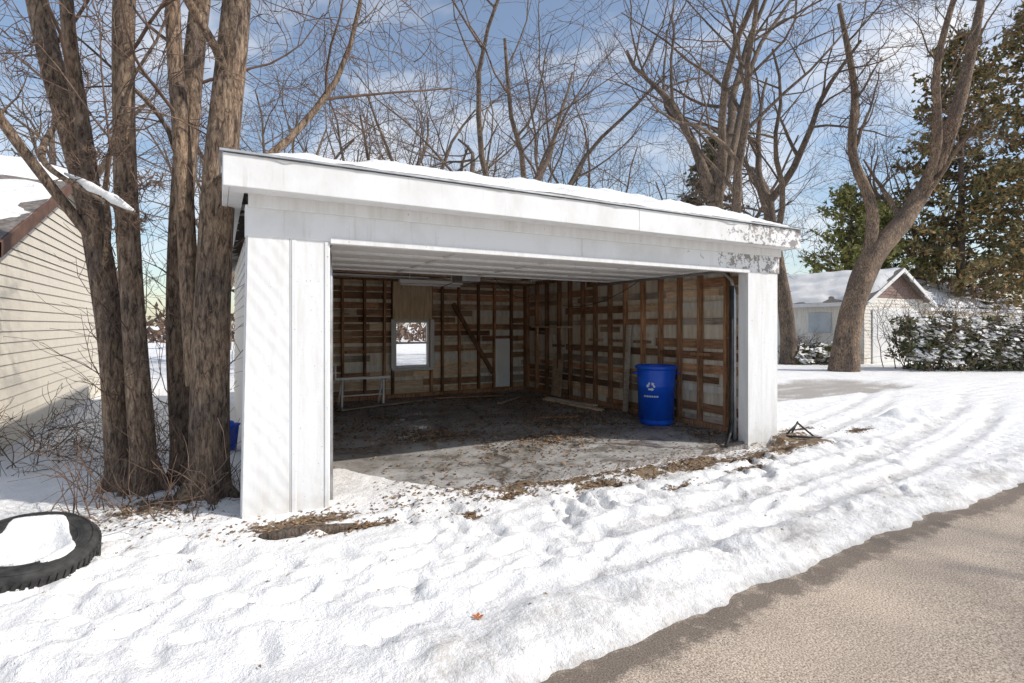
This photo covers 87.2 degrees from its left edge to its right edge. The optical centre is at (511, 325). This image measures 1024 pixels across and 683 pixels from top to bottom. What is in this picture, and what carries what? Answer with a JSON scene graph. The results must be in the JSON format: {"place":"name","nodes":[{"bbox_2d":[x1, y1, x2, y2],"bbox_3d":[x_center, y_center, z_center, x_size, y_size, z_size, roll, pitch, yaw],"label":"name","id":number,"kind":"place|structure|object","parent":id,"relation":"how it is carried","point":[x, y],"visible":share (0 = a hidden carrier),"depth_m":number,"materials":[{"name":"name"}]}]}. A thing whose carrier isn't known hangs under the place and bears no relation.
{"place":"outdoors","nodes":[
{"label":"outdoors","id":0,"kind":"place"},
{"bbox_2d":[0,326,1023,682],"bbox_3d":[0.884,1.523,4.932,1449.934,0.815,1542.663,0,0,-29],"label":"snow ground","id":1,"kind":"structure","parent":0,"point":[400,602],"depth_m":3.46,"materials":[{"name":"white snow"}]},
{"bbox_2d":[0,511,101,593],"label":"car tire","id":2,"kind":"object","parent":1,"relation":"on","point":[38,549],"visible":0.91,"depth_m":3.19,"materials":[{"name":"rubber"}]},
{"bbox_2d":[0,155,118,452],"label":"neighbor garage","id":3,"kind":"structure","parent":1,"relation":"on","point":[36,233],"depth_m":7.45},
{"bbox_2d":[0,377,168,484],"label":"brush pile","id":4,"kind":"object","parent":1,"relation":"on","point":[69,434],"visible":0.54,"depth_m":5.74,"materials":[{"name":"brown plant"}]},
{"bbox_2d":[0,18,208,199],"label":"bare tree","id":5,"kind":"object","parent":1,"relation":"on","point":[33,141],"visible":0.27,"depth_m":18.07,"materials":[{"name":"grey plant"}]},
{"bbox_2d":[0,384,240,522],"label":"dry weeds","id":6,"kind":"object","parent":1,"relation":"on","point":[98,492],"visible":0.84,"depth_m":4.13,"materials":[{"name":"brown plant"}]},
{"bbox_2d":[2,20,362,349],"bbox_3d":[-15.485,-6.412,32.307,17.472,16.604,16.004,0,0,-10],"label":"bare tree","id":7,"kind":"object","parent":1,"relation":"on","point":[199,184],"visible":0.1,"depth_m":29.24,"materials":[{"name":"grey plant"}]},
{"bbox_2d":[0,0,429,252],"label":"bare tree","id":8,"kind":"object","parent":1,"relation":"on","point":[262,121],"visible":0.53,"depth_m":19.30,"materials":[{"name":"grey plant"}]},
{"bbox_2d":[230,420,240,450],"bbox_3d":[-3.268,1.270,6.152,0.216,0.380,0.215,0,0,18],"label":"blue storage bin","id":9,"kind":"object","parent":1,"relation":"on","point":[233,424],"visible":0.22,"depth_m":6.15,"materials":[{"name":"plastic"}]},
{"bbox_2d":[146,289,425,342],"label":"distant undergrowth","id":10,"kind":"object","parent":1,"relation":"on","point":[403,331],"visible":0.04,"depth_m":49.66,"materials":[{"name":"brown plant"}]},
{"bbox_2d":[0,0,577,504],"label":"tree clump","id":11,"kind":"object","parent":1,"relation":"on","point":[198,302],"visible":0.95,"depth_m":4.54,"materials":[{"name":"brown plant"}]},
{"bbox_2d":[64,172,134,211],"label":"snow on branch","id":12,"kind":"structure","parent":11,"relation":"attached to","point":[110,197],"depth_m":3.88,"materials":[{"name":"white snow"}]},
{"bbox_2d":[36,0,576,266],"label":"bare tree","id":13,"kind":"object","parent":1,"relation":"on","point":[367,150],"visible":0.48,"depth_m":16.53,"materials":[{"name":"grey plant"}]},
{"bbox_2d":[259,523,355,539],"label":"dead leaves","id":14,"kind":"object","parent":1,"relation":"on","point":[289,532],"visible":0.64,"depth_m":3.76,"materials":[{"name":"brown plant"}]},
{"bbox_2d":[288,6,566,182],"bbox_3d":[-3.673,-5.483,26.382,12.660,14.537,16.168,0,0,8],"label":"bare tree","id":15,"kind":"object","parent":1,"relation":"on","point":[442,157],"visible":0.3,"depth_m":23.17,"materials":[{"name":"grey plant"}]},
{"bbox_2d":[472,612,483,618],"bbox_3d":[-0.169,1.442,2.663,0.065,0.008,0.062,0,0,0],"label":"maple leaf","id":16,"kind":"object","parent":1,"relation":"on","point":[478,614],"visible":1,"depth_m":2.66,"materials":[{"name":"orange plant"}]},
{"bbox_2d":[219,147,803,518],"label":"detached garage","id":17,"kind":"structure","parent":1,"relation":"on","point":[586,298],"depth_m":6.48,"materials":[{"name":"wood"}]},
{"bbox_2d":[334,366,390,407],"bbox_3d":[-2.775,1.116,9.979,1.020,0.756,0.398,0,0,-29],"label":"white sawhorse","id":18,"kind":"object","parent":17,"relation":"on","point":[382,384],"visible":0.9,"depth_m":9.91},
{"bbox_2d":[391,319,433,370],"bbox_3d":[-2.071,0.405,11.151,0.920,1.050,0.180,0,0,-29],"label":"window frame","id":19,"kind":"structure","parent":17,"relation":"in","point":[393,322],"depth_m":11.15,"materials":[{"name":"white paint"}]},
{"bbox_2d":[330,245,709,282],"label":"overhead door panels","id":20,"kind":"structure","parent":17,"relation":"in","point":[355,258],"depth_m":6.60,"materials":[{"name":"white paint"}]},
{"bbox_2d":[632,364,679,425],"bbox_3d":[2.181,1.042,8.132,0.623,0.875,0.623,0,0,41],"label":"blue recycling barrel","id":21,"kind":"object","parent":17,"relation":"on","point":[656,385],"visible":1,"depth_m":7.90,"materials":[{"name":"plastic"}]},
{"bbox_2d":[282,0,745,194],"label":"bare tree","id":22,"kind":"object","parent":1,"relation":"on","point":[540,168],"visible":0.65,"depth_m":16.33,"materials":[{"name":"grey plant"}]},
{"bbox_2d":[42,391,990,667],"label":"fallen leaves","id":23,"kind":"object","parent":1,"relation":"on","point":[452,435],"visible":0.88,"depth_m":6.71,"materials":[{"name":"brown plant"}]},
{"bbox_2d":[117,197,1023,337],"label":"distant trees","id":24,"kind":"object","parent":1,"relation":"on","point":[834,262],"visible":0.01,"depth_m":42.63,"materials":[{"name":"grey plant"}]},
{"bbox_2d":[409,36,866,278],"bbox_3d":[4.307,-5.195,22.899,13.542,14.050,14.784,0,0,-31],"label":"bare tree","id":25,"kind":"object","parent":1,"relation":"on","point":[590,165],"visible":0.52,"depth_m":22.81,"materials":[{"name":"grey plant"}]},
{"bbox_2d":[672,134,748,213],"bbox_3d":[13.014,-5.348,35.165,7.770,14.303,7.639,0,0,0],"label":"spruce tree","id":26,"kind":"object","parent":1,"relation":"on","point":[711,158],"visible":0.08,"depth_m":34.76,"materials":[{"name":"green plant"}]},
{"bbox_2d":[591,62,863,274],"bbox_3d":[12.592,-5.851,32.606,17.019,15.302,13.326,0,0,18],"label":"bare tree","id":27,"kind":"object","parent":1,"relation":"on","point":[771,190],"visible":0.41,"depth_m":30.95,"materials":[{"name":"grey plant"}]},
{"bbox_2d":[547,0,973,212],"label":"bare tree","id":28,"kind":"object","parent":1,"relation":"on","point":[731,139],"visible":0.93,"depth_m":15.06,"materials":[{"name":"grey plant"}]},
{"bbox_2d":[626,0,941,364],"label":"bare tree","id":29,"kind":"object","parent":1,"relation":"on","point":[788,343],"visible":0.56,"depth_m":19.15,"materials":[{"name":"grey plant"}]},
{"bbox_2d":[786,421,821,437],"bbox_3d":[3.771,1.381,7.070,0.529,0.256,0.323,0,0,0],"label":"metal stand","id":30,"kind":"object","parent":1,"relation":"on","point":[792,429],"visible":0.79,"depth_m":6.98,"materials":[{"name":"grey metal"}]},
{"bbox_2d":[777,331,863,364],"bbox_3d":[11.398,0.760,20.247,3.504,1.642,2.313,0,0,18],"label":"hedge","id":31,"kind":"object","parent":1,"relation":"on","point":[814,352],"visible":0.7,"depth_m":19.79,"materials":[{"name":"green plant"}]},
{"bbox_2d":[777,267,936,363],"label":"neighbor garage","id":32,"kind":"structure","parent":1,"relation":"on","point":[817,298],"depth_m":21.26,"materials":[{"name":"grey"}]},
{"bbox_2d":[809,312,830,332],"bbox_3d":[12.273,-0.100,21.428,0.040,0.800,0.900,0,0,-29],"label":"window","id":33,"kind":"structure","parent":32,"relation":"in","point":[819,322],"depth_m":21.38,"materials":[{"name":"grey glass"}]},
{"bbox_2d":[872,309,917,363],"bbox_3d":[15.007,0.450,20.994,3.300,2.100,0.048,0,0,-29],"label":"garage door","id":34,"kind":"structure","parent":32,"relation":"in","point":[875,351],"depth_m":20.53,"materials":[{"name":"white paint"}]},
{"bbox_2d":[798,181,917,273],"bbox_3d":[18.416,-3.019,29.442,6.391,9.645,6.227,0,0,0],"label":"arborvitae tree","id":35,"kind":"object","parent":1,"relation":"on","point":[846,195],"visible":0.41,"depth_m":29.16,"materials":[{"name":"green plant"}]},
{"bbox_2d":[760,0,1023,371],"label":"leaning tree","id":36,"kind":"object","parent":1,"relation":"on","point":[878,247],"visible":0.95,"depth_m":17.02,"materials":[{"name":"brown plant"}]},
{"bbox_2d":[835,201,949,289],"bbox_3d":[21.944,-2.789,32.129,6.259,9.185,7.001,0,0,0],"label":"arborvitae tree","id":37,"kind":"object","parent":1,"relation":"on","point":[885,220],"visible":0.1,"depth_m":30.92,"materials":[{"name":"green plant"}]},
{"bbox_2d":[790,100,1023,280],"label":"bare tree","id":38,"kind":"object","parent":1,"relation":"on","point":[876,192],"visible":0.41,"depth_m":32.89,"materials":[{"name":"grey plant"}]},
{"bbox_2d":[820,240,1023,371],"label":"hedge","id":39,"kind":"object","parent":1,"relation":"on","point":[937,343],"visible":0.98,"depth_m":17.12,"materials":[{"name":"green plant"}]},
{"bbox_2d":[877,24,1023,312],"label":"pine tree","id":40,"kind":"object","parent":1,"relation":"on","point":[941,233],"visible":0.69,"depth_m":29.03,"materials":[{"name":"green plant"}]},
{"bbox_2d":[923,308,1023,346],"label":"walls","id":41,"kind":"structure","parent":1,"relation":"on","point":[957,312],"depth_m":27.68,"materials":[{"name":"beige"}]},
{"bbox_2d":[925,308,1023,312],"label":"fascia","id":42,"kind":"structure","parent":41,"relation":"attached to","point":[969,310],"depth_m":26.84,"materials":[{"name":"white paint"}]},
{"bbox_2d":[916,279,1023,309],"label":"roof with snow","id":43,"kind":"structure","parent":42,"relation":"on","point":[930,293],"depth_m":28.74,"materials":[{"name":"white snow"}]},
{"bbox_2d":[941,315,1021,331],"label":"windows","id":44,"kind":"structure","parent":41,"relation":"attached to","point":[976,319],"depth_m":27.94,"materials":[{"name":"glass"}]},
{"bbox_2d":[926,0,1023,286],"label":"pine tree","id":45,"kind":"object","parent":1,"relation":"on","point":[1012,46],"visible":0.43,"depth_m":31.15,"materials":[{"name":"green plant"}]},
{"bbox_2d":[0,0,1023,326],"label":"sky","id":46,"kind":"structure","parent":0,"point":[503,21],"materials":[{"name":"blue"}]},
{"bbox_2d":[540,483,1023,682],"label":"alley road","id":47,"kind":"structure","parent":0,"point":[935,597],"depth_m":2.71,"materials":[{"name":"beige asphalt"}]}
]}

